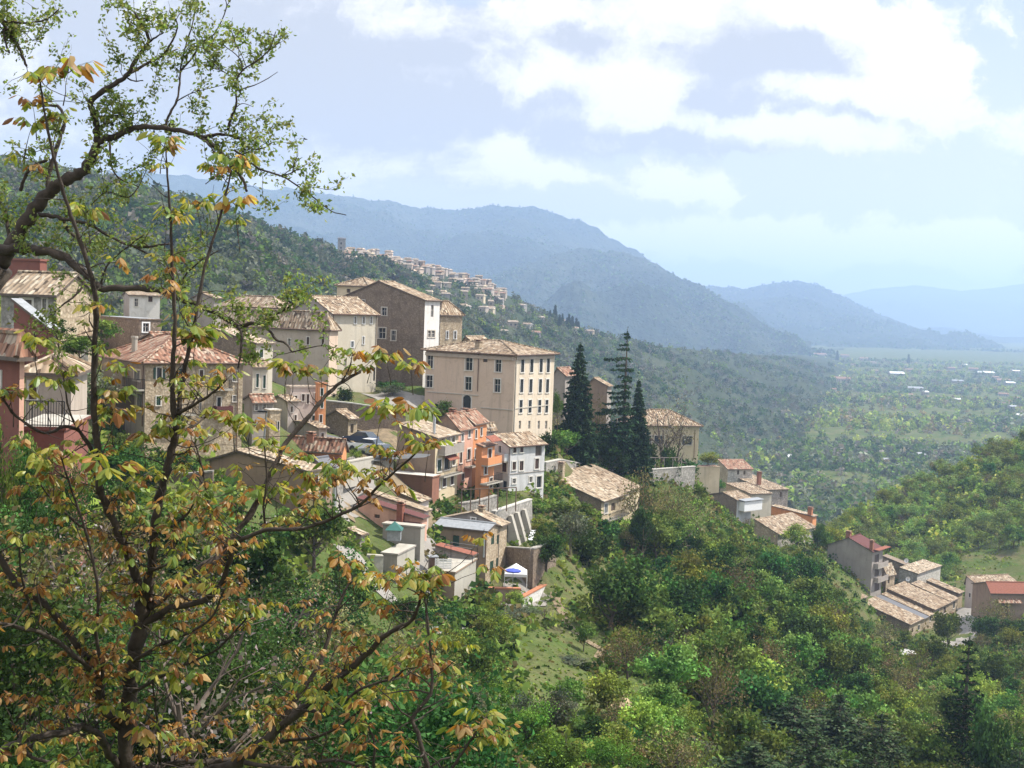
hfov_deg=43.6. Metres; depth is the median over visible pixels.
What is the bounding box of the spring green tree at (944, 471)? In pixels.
[935,461,953,477]
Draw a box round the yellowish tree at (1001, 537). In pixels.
[989,531,1014,550]
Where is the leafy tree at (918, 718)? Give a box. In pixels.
[901,707,948,734]
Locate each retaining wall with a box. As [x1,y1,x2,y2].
[169,470,213,484]
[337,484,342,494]
[366,554,383,572]
[458,495,496,512]
[491,498,531,545]
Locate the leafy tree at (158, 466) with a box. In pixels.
[140,461,176,482]
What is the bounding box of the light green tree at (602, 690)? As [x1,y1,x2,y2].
[581,669,636,713]
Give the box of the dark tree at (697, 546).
[685,532,707,557]
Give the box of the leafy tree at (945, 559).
[930,551,961,569]
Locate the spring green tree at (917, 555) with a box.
[901,547,924,562]
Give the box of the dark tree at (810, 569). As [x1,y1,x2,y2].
[786,551,823,580]
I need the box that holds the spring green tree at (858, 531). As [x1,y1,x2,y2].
[849,524,878,541]
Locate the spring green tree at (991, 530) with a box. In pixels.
[985,518,1003,541]
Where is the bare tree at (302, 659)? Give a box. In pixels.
[290,632,323,688]
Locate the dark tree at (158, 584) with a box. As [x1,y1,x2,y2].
[108,552,189,639]
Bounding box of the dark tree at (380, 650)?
[304,618,396,693]
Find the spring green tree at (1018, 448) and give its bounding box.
[1007,441,1023,463]
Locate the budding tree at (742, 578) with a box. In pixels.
[715,561,766,592]
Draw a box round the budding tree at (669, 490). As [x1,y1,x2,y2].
[659,484,674,497]
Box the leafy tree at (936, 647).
[909,630,959,665]
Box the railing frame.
[444,542,478,562]
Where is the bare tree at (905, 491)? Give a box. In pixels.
[892,481,914,495]
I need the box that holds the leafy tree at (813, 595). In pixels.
[781,576,836,615]
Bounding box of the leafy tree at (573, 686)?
[544,676,587,712]
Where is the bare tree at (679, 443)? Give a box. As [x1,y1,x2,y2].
[651,401,701,465]
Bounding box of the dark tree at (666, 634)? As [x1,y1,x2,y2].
[630,610,683,650]
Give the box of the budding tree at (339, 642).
[275,606,397,701]
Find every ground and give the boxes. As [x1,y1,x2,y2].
[0,297,1023,767]
[338,495,368,521]
[357,428,396,448]
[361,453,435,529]
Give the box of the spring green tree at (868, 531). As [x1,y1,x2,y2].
[865,527,872,536]
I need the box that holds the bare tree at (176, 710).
[54,540,333,767]
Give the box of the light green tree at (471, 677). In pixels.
[455,671,481,683]
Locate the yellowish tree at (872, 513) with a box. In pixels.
[867,506,878,518]
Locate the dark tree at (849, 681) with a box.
[828,667,875,695]
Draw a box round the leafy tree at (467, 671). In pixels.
[440,670,482,702]
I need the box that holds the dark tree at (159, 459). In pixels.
[155,452,179,484]
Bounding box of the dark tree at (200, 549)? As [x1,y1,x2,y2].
[165,533,213,579]
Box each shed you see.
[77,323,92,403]
[326,408,360,442]
[347,526,368,546]
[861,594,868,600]
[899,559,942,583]
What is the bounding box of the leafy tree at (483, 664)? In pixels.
[440,628,511,678]
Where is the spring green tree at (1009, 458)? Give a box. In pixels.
[998,451,1019,464]
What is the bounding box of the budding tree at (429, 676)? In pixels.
[367,628,479,707]
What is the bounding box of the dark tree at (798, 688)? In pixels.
[777,678,819,718]
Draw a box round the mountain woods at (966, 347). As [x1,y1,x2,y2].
[706,280,1023,351]
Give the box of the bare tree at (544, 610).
[538,594,555,624]
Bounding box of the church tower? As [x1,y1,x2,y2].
[337,237,345,250]
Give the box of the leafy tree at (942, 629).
[931,610,967,645]
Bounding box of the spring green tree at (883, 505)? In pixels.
[873,503,896,514]
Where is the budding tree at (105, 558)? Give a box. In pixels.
[87,502,176,582]
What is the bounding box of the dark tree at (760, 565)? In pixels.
[753,556,777,603]
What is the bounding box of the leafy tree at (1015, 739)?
[971,732,1023,749]
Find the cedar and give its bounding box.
[593,329,639,479]
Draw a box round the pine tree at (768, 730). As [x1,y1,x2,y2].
[743,716,806,767]
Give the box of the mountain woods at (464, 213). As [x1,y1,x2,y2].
[221,182,803,340]
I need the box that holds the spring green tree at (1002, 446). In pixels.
[989,442,1009,453]
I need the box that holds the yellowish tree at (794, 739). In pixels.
[784,731,803,746]
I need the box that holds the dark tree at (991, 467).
[975,460,997,475]
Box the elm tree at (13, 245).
[0,0,355,381]
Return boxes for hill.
[3,173,853,476]
[705,281,1023,351]
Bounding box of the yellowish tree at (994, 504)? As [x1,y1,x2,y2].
[982,491,1009,510]
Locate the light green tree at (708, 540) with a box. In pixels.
[696,533,723,557]
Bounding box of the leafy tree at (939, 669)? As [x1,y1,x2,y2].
[924,665,956,683]
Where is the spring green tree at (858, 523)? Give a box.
[853,517,866,528]
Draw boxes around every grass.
[956,537,1023,577]
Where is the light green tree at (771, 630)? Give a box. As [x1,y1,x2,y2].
[746,608,781,640]
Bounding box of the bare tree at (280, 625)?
[263,578,346,670]
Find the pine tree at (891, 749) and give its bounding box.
[841,711,914,767]
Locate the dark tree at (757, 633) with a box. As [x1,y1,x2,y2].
[725,612,777,660]
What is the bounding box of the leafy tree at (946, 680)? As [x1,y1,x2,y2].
[918,673,976,698]
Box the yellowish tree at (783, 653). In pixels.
[761,636,797,670]
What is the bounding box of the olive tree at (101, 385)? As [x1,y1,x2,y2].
[87,370,119,414]
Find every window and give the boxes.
[0,370,1,388]
[19,297,33,306]
[40,297,47,309]
[132,369,140,381]
[133,298,138,306]
[135,392,143,413]
[141,322,149,332]
[147,296,153,302]
[153,366,164,379]
[155,395,161,405]
[199,369,204,381]
[232,370,237,381]
[232,395,236,401]
[254,404,258,410]
[255,373,259,387]
[259,348,263,357]
[262,375,266,388]
[305,336,309,344]
[306,394,309,403]
[319,414,322,422]
[377,327,386,338]
[381,307,387,315]
[390,329,396,340]
[424,374,433,387]
[426,355,433,368]
[427,330,431,337]
[436,458,441,472]
[442,478,446,487]
[450,472,454,485]
[453,331,456,338]
[453,535,458,545]
[459,452,462,463]
[461,472,464,480]
[463,376,472,390]
[464,358,473,370]
[487,447,491,457]
[493,378,501,392]
[494,355,501,372]
[500,462,507,473]
[511,461,516,470]
[511,477,516,484]
[512,448,517,453]
[518,399,522,413]
[518,460,524,471]
[519,378,523,393]
[519,447,524,452]
[520,356,524,372]
[527,399,532,413]
[528,378,532,393]
[528,476,532,482]
[529,359,533,372]
[534,457,539,469]
[537,399,541,413]
[538,378,542,393]
[539,359,543,372]
[544,399,548,413]
[545,378,549,393]
[546,359,550,372]
[604,502,608,514]
[653,435,664,443]
[681,435,692,445]
[999,603,1007,617]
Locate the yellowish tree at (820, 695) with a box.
[797,692,850,720]
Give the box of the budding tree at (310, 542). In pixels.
[303,529,331,555]
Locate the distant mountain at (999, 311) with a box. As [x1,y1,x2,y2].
[842,284,1023,336]
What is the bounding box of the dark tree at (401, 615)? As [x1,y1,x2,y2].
[380,592,422,622]
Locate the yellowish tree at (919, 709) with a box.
[895,696,940,726]
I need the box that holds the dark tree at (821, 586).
[795,574,831,604]
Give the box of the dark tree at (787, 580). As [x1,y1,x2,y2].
[782,574,800,589]
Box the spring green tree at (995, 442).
[984,437,1005,444]
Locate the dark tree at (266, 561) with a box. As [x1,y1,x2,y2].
[184,512,310,608]
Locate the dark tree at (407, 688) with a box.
[330,672,438,749]
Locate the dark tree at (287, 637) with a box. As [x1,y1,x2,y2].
[124,560,344,737]
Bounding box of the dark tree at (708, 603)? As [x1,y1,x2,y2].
[703,595,717,610]
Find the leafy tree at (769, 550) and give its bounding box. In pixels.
[752,547,780,556]
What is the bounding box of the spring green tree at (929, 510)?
[915,499,938,516]
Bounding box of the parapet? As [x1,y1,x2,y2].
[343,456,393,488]
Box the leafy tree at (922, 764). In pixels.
[893,757,959,767]
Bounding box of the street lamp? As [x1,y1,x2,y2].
[257,410,267,438]
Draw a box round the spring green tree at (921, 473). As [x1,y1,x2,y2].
[912,470,930,481]
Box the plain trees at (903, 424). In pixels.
[746,354,1023,481]
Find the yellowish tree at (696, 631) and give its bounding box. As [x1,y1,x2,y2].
[677,628,707,643]
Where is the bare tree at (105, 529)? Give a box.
[11,485,128,638]
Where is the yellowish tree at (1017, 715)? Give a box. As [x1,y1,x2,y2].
[1001,699,1023,733]
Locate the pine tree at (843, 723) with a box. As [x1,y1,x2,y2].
[795,692,888,756]
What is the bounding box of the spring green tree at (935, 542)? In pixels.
[924,536,955,552]
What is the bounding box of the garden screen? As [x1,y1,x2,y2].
[435,558,451,568]
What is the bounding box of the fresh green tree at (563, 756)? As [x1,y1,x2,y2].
[524,726,587,767]
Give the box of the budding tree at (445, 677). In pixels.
[398,642,481,708]
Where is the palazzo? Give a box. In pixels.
[420,339,559,436]
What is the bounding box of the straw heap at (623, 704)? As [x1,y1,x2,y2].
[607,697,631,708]
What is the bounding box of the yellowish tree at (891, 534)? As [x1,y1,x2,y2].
[885,529,899,538]
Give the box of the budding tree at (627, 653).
[591,620,668,681]
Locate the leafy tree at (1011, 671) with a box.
[1004,660,1016,673]
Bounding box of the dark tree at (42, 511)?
[0,436,58,570]
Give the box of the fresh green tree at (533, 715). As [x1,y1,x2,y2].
[487,695,564,747]
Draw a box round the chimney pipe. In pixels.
[332,487,335,511]
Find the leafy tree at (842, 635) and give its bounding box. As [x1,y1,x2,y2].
[806,613,850,657]
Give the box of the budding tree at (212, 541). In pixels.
[195,526,251,573]
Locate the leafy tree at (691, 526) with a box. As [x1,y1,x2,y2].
[676,516,696,542]
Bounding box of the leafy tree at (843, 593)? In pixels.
[833,588,847,598]
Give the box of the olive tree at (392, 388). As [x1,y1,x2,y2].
[374,384,405,395]
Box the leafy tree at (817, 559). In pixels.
[811,556,824,566]
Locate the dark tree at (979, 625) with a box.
[962,613,1002,638]
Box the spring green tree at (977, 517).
[971,508,993,523]
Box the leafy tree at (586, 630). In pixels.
[572,621,599,651]
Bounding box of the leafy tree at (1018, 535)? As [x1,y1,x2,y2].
[1001,522,1023,548]
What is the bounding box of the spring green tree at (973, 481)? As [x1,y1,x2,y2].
[967,474,982,486]
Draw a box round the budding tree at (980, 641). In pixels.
[967,631,992,648]
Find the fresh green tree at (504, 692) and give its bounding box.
[480,678,518,707]
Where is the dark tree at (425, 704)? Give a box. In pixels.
[366,683,451,744]
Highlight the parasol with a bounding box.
[505,568,520,587]
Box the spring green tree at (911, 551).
[896,542,917,556]
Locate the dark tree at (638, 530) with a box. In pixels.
[626,505,658,558]
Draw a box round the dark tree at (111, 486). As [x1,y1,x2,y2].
[93,474,149,519]
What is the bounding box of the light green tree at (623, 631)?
[607,625,638,646]
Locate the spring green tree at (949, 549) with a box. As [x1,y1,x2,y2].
[936,541,964,557]
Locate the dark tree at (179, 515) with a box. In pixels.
[112,502,196,577]
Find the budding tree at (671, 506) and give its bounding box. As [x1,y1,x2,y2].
[643,480,699,518]
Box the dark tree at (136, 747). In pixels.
[81,636,256,763]
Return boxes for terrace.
[24,400,90,565]
[380,543,415,584]
[382,521,425,561]
[395,471,440,502]
[431,557,477,600]
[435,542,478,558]
[697,465,720,493]
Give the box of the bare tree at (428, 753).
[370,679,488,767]
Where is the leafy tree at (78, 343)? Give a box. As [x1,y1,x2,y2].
[59,333,103,357]
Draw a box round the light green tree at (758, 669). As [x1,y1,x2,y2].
[739,643,792,694]
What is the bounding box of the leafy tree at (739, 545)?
[718,540,750,559]
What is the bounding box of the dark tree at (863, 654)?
[846,637,882,679]
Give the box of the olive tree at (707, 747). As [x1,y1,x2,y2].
[674,732,721,767]
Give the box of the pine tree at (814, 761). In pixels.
[774,726,858,767]
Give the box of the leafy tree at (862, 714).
[850,707,898,744]
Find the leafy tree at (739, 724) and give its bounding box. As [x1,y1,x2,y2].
[711,699,802,763]
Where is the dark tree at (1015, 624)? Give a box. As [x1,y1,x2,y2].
[985,617,1023,634]
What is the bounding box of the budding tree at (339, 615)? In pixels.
[291,575,362,647]
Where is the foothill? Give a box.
[491,248,843,355]
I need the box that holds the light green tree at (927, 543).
[917,536,931,545]
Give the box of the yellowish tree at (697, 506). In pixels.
[673,490,718,532]
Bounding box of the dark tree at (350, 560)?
[325,545,382,611]
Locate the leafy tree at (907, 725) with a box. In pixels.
[897,721,941,747]
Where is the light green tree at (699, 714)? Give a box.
[679,704,704,731]
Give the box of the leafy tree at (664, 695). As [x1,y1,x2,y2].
[632,679,690,710]
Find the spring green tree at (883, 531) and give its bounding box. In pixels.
[869,520,890,536]
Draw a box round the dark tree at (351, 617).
[327,589,369,635]
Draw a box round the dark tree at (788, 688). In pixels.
[782,684,811,715]
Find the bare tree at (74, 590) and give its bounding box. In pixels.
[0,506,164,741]
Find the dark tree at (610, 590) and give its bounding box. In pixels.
[571,547,660,629]
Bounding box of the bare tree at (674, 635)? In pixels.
[659,614,693,646]
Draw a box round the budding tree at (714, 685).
[679,638,753,727]
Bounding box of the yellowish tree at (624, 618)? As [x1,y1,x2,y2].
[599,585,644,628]
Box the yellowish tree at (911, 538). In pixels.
[904,531,927,545]
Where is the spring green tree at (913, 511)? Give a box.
[902,502,922,517]
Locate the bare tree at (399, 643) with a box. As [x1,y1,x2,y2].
[376,623,425,660]
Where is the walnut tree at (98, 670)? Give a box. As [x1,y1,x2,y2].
[0,56,522,767]
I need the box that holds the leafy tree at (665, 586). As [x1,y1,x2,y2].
[636,572,669,603]
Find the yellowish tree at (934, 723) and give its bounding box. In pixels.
[912,716,949,732]
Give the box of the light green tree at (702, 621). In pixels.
[672,614,713,641]
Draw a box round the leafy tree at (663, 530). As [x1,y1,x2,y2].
[627,513,682,562]
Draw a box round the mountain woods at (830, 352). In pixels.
[488,248,834,357]
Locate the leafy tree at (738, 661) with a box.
[688,624,764,694]
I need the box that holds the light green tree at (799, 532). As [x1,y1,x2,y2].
[774,522,813,551]
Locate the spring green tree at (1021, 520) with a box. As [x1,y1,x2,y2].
[1017,516,1023,524]
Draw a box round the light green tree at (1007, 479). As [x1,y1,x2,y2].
[998,472,1022,487]
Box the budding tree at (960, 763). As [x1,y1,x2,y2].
[943,758,979,767]
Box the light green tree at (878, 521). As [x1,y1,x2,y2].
[871,517,887,529]
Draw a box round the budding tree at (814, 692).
[803,681,831,705]
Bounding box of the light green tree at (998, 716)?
[990,706,1012,729]
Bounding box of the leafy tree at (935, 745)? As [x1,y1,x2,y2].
[898,723,968,767]
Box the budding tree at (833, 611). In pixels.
[803,591,850,626]
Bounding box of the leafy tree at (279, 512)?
[270,506,296,516]
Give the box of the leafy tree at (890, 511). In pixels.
[876,504,899,522]
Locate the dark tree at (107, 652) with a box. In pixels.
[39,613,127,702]
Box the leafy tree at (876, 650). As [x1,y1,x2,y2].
[840,633,888,672]
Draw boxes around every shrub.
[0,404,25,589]
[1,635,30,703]
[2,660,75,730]
[11,431,48,518]
[54,318,76,348]
[91,496,146,540]
[98,316,123,342]
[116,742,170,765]
[173,449,199,470]
[205,597,292,657]
[240,514,286,558]
[266,577,327,614]
[268,550,293,584]
[331,385,353,401]
[348,446,364,458]
[370,380,409,389]
[432,600,471,624]
[436,397,452,415]
[455,624,480,641]
[460,603,497,627]
[469,656,510,681]
[472,690,513,713]
[478,637,496,658]
[478,674,501,690]
[479,594,500,606]
[482,626,514,644]
[498,589,527,605]
[499,706,536,730]
[508,691,541,712]
[515,702,549,731]
[531,518,557,529]
[532,498,550,511]
[538,428,563,456]
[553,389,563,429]
[565,714,630,740]
[566,570,575,577]
[569,594,627,625]
[571,529,616,566]
[578,658,596,669]
[597,514,620,537]
[599,718,651,750]
[600,706,619,729]
[620,618,657,651]
[622,473,641,484]
[622,635,654,661]
[628,738,664,767]
[629,660,649,676]
[637,542,652,553]
[640,492,656,512]
[645,645,658,656]
[648,442,659,462]
[649,549,681,576]
[655,746,681,767]
[660,443,680,476]
[667,552,681,565]
[674,455,702,475]
[692,758,720,767]
[695,527,742,548]
[698,450,722,464]
[698,706,722,724]
[732,540,753,564]
[741,523,751,530]
[769,628,799,645]
[777,661,810,696]
[781,542,799,551]
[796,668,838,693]
[808,690,826,707]
[812,686,846,703]
[818,564,833,577]
[828,588,843,601]
[832,595,858,613]
[859,620,874,628]
[892,629,913,648]
[953,651,979,667]
[954,664,982,681]
[1004,654,1023,669]
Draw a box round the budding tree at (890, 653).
[873,644,901,668]
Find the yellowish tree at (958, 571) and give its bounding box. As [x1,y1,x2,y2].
[945,561,966,576]
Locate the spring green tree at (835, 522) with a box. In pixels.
[825,518,847,531]
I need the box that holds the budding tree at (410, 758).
[379,737,463,766]
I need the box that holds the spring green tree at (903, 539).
[892,535,911,548]
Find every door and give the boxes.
[26,380,38,399]
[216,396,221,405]
[443,457,450,470]
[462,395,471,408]
[466,447,471,460]
[535,475,542,488]
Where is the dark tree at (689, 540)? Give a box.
[659,519,697,556]
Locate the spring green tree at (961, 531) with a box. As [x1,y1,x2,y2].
[949,521,974,544]
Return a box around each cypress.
[552,305,557,317]
[557,314,561,326]
[570,316,574,327]
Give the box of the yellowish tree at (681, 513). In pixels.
[653,500,701,527]
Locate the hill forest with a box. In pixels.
[0,180,834,475]
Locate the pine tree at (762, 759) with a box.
[707,738,786,767]
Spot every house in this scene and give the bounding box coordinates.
[0,270,98,393]
[0,328,39,497]
[7,258,48,281]
[11,298,60,377]
[24,351,90,420]
[99,316,161,349]
[99,332,249,456]
[122,291,161,318]
[138,331,178,340]
[190,291,222,327]
[205,446,330,527]
[213,326,275,392]
[221,295,292,310]
[221,307,341,396]
[242,359,268,403]
[242,393,276,446]
[264,408,281,450]
[273,394,301,432]
[285,385,315,420]
[286,431,349,466]
[294,420,329,436]
[295,295,380,392]
[313,455,338,508]
[315,382,327,424]
[334,277,375,295]
[343,280,442,386]
[356,495,429,540]
[362,488,432,528]
[391,484,432,506]
[393,258,402,262]
[396,415,463,499]
[403,263,412,268]
[412,258,418,264]
[414,267,423,275]
[418,260,425,266]
[421,266,429,274]
[430,267,435,274]
[432,281,441,288]
[436,274,443,281]
[436,408,476,490]
[436,505,510,567]
[439,300,465,344]
[441,292,449,299]
[442,282,451,287]
[448,278,456,285]
[449,273,458,277]
[457,273,464,277]
[460,408,489,485]
[461,290,468,300]
[462,335,486,341]
[475,435,502,499]
[476,294,485,303]
[478,306,488,312]
[480,279,486,284]
[485,288,493,295]
[486,422,497,440]
[488,300,493,305]
[489,307,494,315]
[493,431,548,497]
[499,292,505,300]
[507,320,517,328]
[519,304,526,312]
[522,322,532,328]
[552,366,575,430]
[585,329,594,334]
[586,377,613,428]
[709,490,763,524]
[718,459,753,491]
[725,482,772,518]
[738,471,789,506]
[754,512,815,547]
[771,504,817,524]
[826,530,889,595]
[834,376,850,381]
[839,354,848,357]
[868,596,923,636]
[876,595,928,630]
[881,562,896,593]
[881,592,933,628]
[887,581,953,624]
[888,371,904,375]
[907,386,923,391]
[911,580,959,612]
[926,578,964,608]
[951,379,963,382]
[964,574,1015,607]
[971,581,1023,624]
[998,392,1008,396]
[1004,381,1015,384]
[1007,405,1017,409]
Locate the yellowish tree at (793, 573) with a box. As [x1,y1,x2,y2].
[782,564,806,582]
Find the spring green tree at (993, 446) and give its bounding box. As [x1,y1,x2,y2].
[977,442,1004,454]
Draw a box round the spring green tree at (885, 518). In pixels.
[871,513,887,522]
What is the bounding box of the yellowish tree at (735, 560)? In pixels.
[731,549,769,574]
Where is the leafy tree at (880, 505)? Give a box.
[870,502,882,511]
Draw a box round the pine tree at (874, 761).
[839,739,893,767]
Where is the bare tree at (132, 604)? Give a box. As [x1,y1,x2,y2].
[94,542,200,699]
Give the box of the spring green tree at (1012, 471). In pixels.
[1005,462,1023,477]
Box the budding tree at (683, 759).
[617,718,710,767]
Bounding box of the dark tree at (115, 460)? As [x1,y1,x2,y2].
[88,447,129,488]
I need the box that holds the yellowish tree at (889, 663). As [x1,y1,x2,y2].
[877,652,919,689]
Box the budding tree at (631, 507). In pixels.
[617,466,666,519]
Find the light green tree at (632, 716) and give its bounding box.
[612,696,677,743]
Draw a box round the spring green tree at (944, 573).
[940,561,957,580]
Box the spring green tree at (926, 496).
[917,490,934,501]
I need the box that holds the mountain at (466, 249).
[107,170,810,347]
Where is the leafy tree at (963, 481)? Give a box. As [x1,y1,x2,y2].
[958,474,971,485]
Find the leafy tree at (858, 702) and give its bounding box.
[827,684,896,718]
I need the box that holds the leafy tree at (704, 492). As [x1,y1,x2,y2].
[692,485,710,498]
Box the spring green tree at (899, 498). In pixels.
[887,491,910,504]
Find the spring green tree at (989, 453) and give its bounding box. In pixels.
[983,449,999,459]
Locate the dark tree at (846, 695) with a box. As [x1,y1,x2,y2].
[840,686,880,703]
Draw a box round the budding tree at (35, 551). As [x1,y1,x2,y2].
[0,488,119,666]
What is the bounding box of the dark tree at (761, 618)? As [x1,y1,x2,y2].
[720,591,769,630]
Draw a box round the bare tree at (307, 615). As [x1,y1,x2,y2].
[259,585,350,662]
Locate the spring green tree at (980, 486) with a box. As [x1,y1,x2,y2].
[972,480,995,492]
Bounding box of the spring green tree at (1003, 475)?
[994,472,1010,479]
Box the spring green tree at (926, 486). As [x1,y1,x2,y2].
[918,481,940,494]
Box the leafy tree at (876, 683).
[850,674,885,698]
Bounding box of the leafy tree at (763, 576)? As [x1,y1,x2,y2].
[731,565,788,600]
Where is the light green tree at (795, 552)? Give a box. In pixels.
[790,547,805,558]
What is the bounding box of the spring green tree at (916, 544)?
[895,535,928,554]
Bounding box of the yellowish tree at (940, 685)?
[917,679,955,714]
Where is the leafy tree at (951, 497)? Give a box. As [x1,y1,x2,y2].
[941,492,959,505]
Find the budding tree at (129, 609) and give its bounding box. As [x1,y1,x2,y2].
[89,559,195,681]
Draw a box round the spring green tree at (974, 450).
[969,442,985,454]
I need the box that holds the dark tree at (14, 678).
[0,544,130,759]
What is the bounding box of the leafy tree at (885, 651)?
[881,647,893,659]
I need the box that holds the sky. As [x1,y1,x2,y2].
[0,0,1023,295]
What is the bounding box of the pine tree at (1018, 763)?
[998,732,1023,767]
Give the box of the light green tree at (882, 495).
[871,488,894,501]
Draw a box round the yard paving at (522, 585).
[501,577,549,607]
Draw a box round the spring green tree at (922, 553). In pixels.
[920,547,930,556]
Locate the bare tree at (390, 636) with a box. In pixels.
[377,618,406,644]
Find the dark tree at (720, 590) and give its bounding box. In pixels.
[698,567,738,612]
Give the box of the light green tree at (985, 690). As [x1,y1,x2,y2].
[970,677,1006,704]
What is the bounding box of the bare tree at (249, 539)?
[199,508,283,599]
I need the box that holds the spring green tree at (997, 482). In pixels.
[988,477,1004,487]
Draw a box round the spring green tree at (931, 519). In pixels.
[918,514,940,528]
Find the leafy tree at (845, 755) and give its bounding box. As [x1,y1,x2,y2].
[807,742,857,765]
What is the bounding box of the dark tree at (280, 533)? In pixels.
[267,523,289,541]
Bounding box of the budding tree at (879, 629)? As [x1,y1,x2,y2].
[871,617,904,643]
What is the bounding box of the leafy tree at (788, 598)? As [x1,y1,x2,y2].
[754,580,815,632]
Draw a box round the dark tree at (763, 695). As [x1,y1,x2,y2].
[712,655,794,722]
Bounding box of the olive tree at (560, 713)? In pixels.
[536,685,579,727]
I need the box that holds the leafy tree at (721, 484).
[719,479,725,491]
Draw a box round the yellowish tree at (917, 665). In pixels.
[896,646,937,676]
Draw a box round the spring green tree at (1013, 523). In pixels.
[1000,518,1019,530]
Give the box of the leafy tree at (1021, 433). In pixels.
[1017,431,1023,441]
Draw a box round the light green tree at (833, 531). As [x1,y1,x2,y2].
[824,522,845,542]
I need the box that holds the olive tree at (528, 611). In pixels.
[505,603,547,616]
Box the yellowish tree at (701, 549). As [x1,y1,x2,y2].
[689,542,711,556]
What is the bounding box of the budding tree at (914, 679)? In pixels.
[897,665,924,698]
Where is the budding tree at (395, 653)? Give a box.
[315,620,458,678]
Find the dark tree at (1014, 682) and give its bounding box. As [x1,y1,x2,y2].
[999,674,1023,694]
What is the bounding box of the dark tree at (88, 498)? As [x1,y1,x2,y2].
[47,445,106,583]
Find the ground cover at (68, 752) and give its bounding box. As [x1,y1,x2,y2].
[0,484,527,767]
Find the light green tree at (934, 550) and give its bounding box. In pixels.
[931,546,940,556]
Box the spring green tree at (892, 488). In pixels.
[880,485,898,494]
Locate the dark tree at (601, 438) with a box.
[594,432,620,466]
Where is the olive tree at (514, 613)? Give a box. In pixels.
[495,610,520,618]
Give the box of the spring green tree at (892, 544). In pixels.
[884,535,898,552]
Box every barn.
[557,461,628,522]
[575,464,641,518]
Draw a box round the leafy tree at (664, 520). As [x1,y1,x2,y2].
[655,514,674,529]
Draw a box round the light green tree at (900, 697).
[875,683,925,722]
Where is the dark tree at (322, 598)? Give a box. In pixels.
[267,586,333,638]
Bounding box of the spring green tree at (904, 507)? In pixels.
[896,502,911,519]
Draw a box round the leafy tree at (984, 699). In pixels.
[959,693,998,716]
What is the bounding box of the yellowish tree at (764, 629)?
[727,611,768,642]
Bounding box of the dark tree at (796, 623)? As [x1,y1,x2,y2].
[777,605,850,647]
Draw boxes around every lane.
[327,434,352,442]
[329,457,380,520]
[334,544,395,601]
[415,535,439,595]
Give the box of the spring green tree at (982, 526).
[968,513,990,531]
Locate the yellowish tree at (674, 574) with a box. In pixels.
[649,563,681,583]
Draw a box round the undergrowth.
[0,295,1023,767]
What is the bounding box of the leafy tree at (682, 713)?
[664,707,695,746]
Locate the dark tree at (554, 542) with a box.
[520,528,568,571]
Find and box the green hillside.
[837,458,1023,580]
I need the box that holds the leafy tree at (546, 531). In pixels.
[535,524,554,538]
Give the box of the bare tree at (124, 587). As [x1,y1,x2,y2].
[101,531,146,610]
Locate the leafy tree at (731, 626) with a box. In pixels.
[686,610,760,670]
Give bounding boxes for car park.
[372,451,430,460]
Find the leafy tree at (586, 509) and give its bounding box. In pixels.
[545,499,603,524]
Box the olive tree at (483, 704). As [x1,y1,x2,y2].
[448,679,500,721]
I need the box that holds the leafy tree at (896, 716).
[851,702,913,744]
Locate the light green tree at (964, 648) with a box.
[951,643,978,659]
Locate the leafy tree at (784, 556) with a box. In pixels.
[772,550,791,560]
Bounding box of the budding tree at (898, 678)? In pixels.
[884,663,915,693]
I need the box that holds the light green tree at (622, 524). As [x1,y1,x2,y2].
[610,516,634,548]
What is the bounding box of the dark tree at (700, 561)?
[680,548,709,578]
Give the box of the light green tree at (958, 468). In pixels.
[950,461,971,474]
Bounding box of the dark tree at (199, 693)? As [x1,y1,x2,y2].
[134,636,303,767]
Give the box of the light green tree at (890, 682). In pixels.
[880,680,911,705]
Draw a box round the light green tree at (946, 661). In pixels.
[935,654,963,671]
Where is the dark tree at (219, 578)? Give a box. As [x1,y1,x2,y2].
[160,569,234,621]
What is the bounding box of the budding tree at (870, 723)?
[854,711,904,739]
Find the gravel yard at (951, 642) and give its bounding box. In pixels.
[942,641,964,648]
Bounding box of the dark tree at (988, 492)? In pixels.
[982,483,1003,500]
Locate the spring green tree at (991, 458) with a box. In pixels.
[978,455,1002,469]
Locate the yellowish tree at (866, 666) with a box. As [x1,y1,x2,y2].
[839,662,894,694]
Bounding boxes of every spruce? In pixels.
[554,342,603,467]
[618,379,655,486]
[921,636,999,767]
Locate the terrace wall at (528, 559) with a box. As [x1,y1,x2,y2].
[505,544,555,587]
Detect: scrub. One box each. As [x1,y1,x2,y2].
[0,154,832,471]
[421,403,1023,767]
[819,436,1023,580]
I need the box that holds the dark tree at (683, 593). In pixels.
[658,566,713,621]
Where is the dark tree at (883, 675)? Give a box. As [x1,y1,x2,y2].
[869,667,892,690]
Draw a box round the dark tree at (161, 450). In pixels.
[148,447,171,464]
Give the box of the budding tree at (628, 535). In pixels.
[613,521,649,548]
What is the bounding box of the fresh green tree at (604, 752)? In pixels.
[579,732,650,767]
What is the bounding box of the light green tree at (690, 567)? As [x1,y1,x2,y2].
[662,548,728,588]
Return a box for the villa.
[617,408,703,483]
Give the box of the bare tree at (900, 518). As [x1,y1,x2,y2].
[894,511,906,525]
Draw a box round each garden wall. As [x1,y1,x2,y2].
[326,400,405,430]
[476,586,520,602]
[522,584,546,606]
[544,459,581,472]
[611,466,695,488]
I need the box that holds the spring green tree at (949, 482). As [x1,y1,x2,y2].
[938,474,958,492]
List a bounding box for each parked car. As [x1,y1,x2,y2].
[342,431,378,441]
[348,438,382,450]
[357,443,395,457]
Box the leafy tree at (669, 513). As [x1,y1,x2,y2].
[653,508,688,554]

